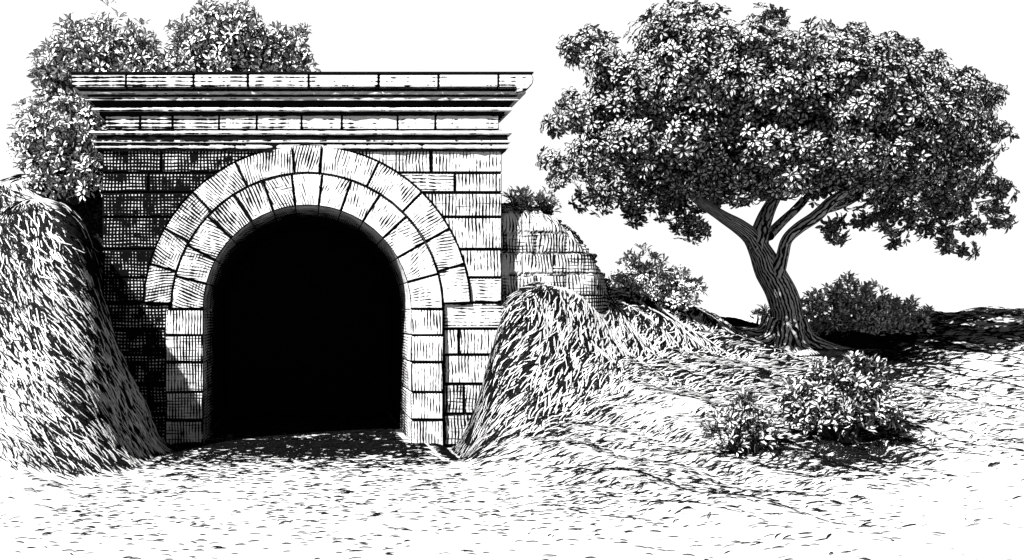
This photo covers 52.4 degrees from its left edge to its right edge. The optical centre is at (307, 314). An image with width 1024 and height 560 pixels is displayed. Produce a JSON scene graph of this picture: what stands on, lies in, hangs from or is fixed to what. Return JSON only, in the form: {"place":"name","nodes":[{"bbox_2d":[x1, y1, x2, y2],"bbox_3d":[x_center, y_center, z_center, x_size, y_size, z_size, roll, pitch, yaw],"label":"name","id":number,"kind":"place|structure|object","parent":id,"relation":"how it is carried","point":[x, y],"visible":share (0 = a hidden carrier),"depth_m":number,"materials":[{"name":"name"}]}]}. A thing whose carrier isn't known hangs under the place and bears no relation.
{"place":"outdoors","nodes":[
{"label":"outdoors","id":0,"kind":"place"},
{"bbox_2d":[0,163,1023,559],"bbox_3d":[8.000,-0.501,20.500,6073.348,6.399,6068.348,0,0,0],"label":"ground","id":1,"kind":"structure","parent":0,"point":[990,535],"depth_m":13.44,"materials":[{"name":"white soil"}]},
{"bbox_2d":[6,91,105,205],"bbox_3d":[-5.237,-3.546,21.260,2.304,2.512,1.551,0,0,10],"label":"shrub","id":2,"kind":"object","parent":1,"relation":"on","point":[59,171],"visible":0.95,"depth_m":20.98,"materials":[{"name":"white plant"}]},
{"bbox_2d":[27,0,189,159],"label":"bush","id":3,"kind":"object","parent":1,"relation":"on","point":[89,52],"visible":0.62,"depth_m":22.36,"materials":[{"name":"white plant"}]},
{"bbox_2d":[163,0,320,71],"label":"bush","id":4,"kind":"object","parent":1,"relation":"on","point":[219,31],"visible":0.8,"depth_m":22.88,"materials":[{"name":"white plant"}]},
{"bbox_2d":[70,72,533,446],"bbox_3d":[-0.104,-0.953,22.864,9.073,7.605,6.272,0,0,0],"label":"tunnel portal","id":5,"kind":"object","parent":1,"relation":"on","point":[300,250],"visible":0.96,"depth_m":20.00,"materials":[{"name":"stone"}]},
{"bbox_2d":[0,161,1023,559],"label":"grass","id":6,"kind":"structure","parent":1,"relation":"on","point":[292,449],"depth_m":17.96,"materials":[{"name":"white plant"}]},
{"bbox_2d":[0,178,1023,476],"bbox_3d":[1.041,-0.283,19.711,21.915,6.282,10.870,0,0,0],"label":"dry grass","id":7,"kind":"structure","parent":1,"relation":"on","point":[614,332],"depth_m":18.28,"materials":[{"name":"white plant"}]},
{"bbox_2d":[501,202,619,313],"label":"stone wall","id":8,"kind":"structure","parent":1,"relation":"on","point":[539,244],"depth_m":20.29,"materials":[{"name":"white stone"}]},
{"bbox_2d":[502,185,535,204],"bbox_3d":[4.388,-2.312,20.903,0.787,0.777,0.650,0,0,0],"label":"weed tuft","id":9,"kind":"object","parent":8,"relation":"on","point":[522,197],"visible":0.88,"depth_m":20.81,"materials":[{"name":"grey plant"}]},
{"bbox_2d":[530,186,561,214],"bbox_3d":[4.921,-2.335,20.900,0.708,0.684,0.625,0,0,23],"label":"weed tuft","id":10,"kind":"object","parent":8,"relation":"on","point":[546,202],"visible":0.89,"depth_m":20.83,"materials":[{"name":"grey plant"}]},
{"bbox_2d":[608,242,708,320],"bbox_3d":[8.114,-0.756,23.371,2.405,1.859,1.256,0,0,0],"label":"shrub","id":11,"kind":"object","parent":1,"relation":"on","point":[671,285],"visible":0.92,"depth_m":23.23,"materials":[{"name":"white plant"}]},
{"bbox_2d":[700,386,784,456],"bbox_3d":[6.457,1.622,14.984,1.236,1.150,0.715,0,0,0],"label":"shrub","id":12,"kind":"object","parent":1,"relation":"on","point":[737,427],"visible":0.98,"depth_m":14.92,"materials":[{"name":"white plant"}]},
{"bbox_2d":[749,304,769,324],"bbox_3d":[11.936,0.044,26.496,0.636,0.682,0.560,0,0,0],"label":"weed tuft","id":13,"kind":"object","parent":1,"relation":"on","point":[759,312],"visible":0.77,"depth_m":26.49,"materials":[{"name":"grey plant"}]},
{"bbox_2d":[535,0,1020,350],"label":"broadleaf tree","id":14,"kind":"object","parent":1,"relation":"on","point":[752,124],"visible":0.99,"depth_m":23.04,"materials":[{"name":"black plant"}]},
{"bbox_2d":[778,345,802,352],"bbox_3d":[11.466,0.963,24.033,1.174,0.471,0.749,0,0,0],"label":"stone","id":15,"kind":"object","parent":1,"relation":"on","point":[789,349],"visible":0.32,"depth_m":23.89,"materials":[{"name":"white stone"}]},
{"bbox_2d":[793,349,820,356],"bbox_3d":[11.709,0.951,23.743,0.688,0.283,0.536,0,0,-17],"label":"stone","id":16,"kind":"object","parent":1,"relation":"on","point":[806,353],"visible":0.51,"depth_m":23.56,"materials":[{"name":"white stone"}]},
{"bbox_2d":[774,349,908,444],"bbox_3d":[8.251,1.295,15.533,2.022,1.531,1.109,0,0,0],"label":"shrub","id":17,"kind":"object","parent":1,"relation":"on","point":[797,404],"visible":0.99,"depth_m":15.46,"materials":[{"name":"white plant"}]},
{"bbox_2d":[800,270,939,335],"bbox_3d":[14.830,0.022,27.005,3.996,2.470,1.554,0,0,0],"label":"shrub","id":18,"kind":"object","parent":1,"relation":"on","point":[867,317],"visible":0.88,"depth_m":26.77,"materials":[{"name":"black plant"}]},
{"bbox_2d":[0,0,1023,315],"label":"sky","id":19,"kind":"structure","parent":0,"point":[987,36],"materials":[{"name":"white"}]}
]}

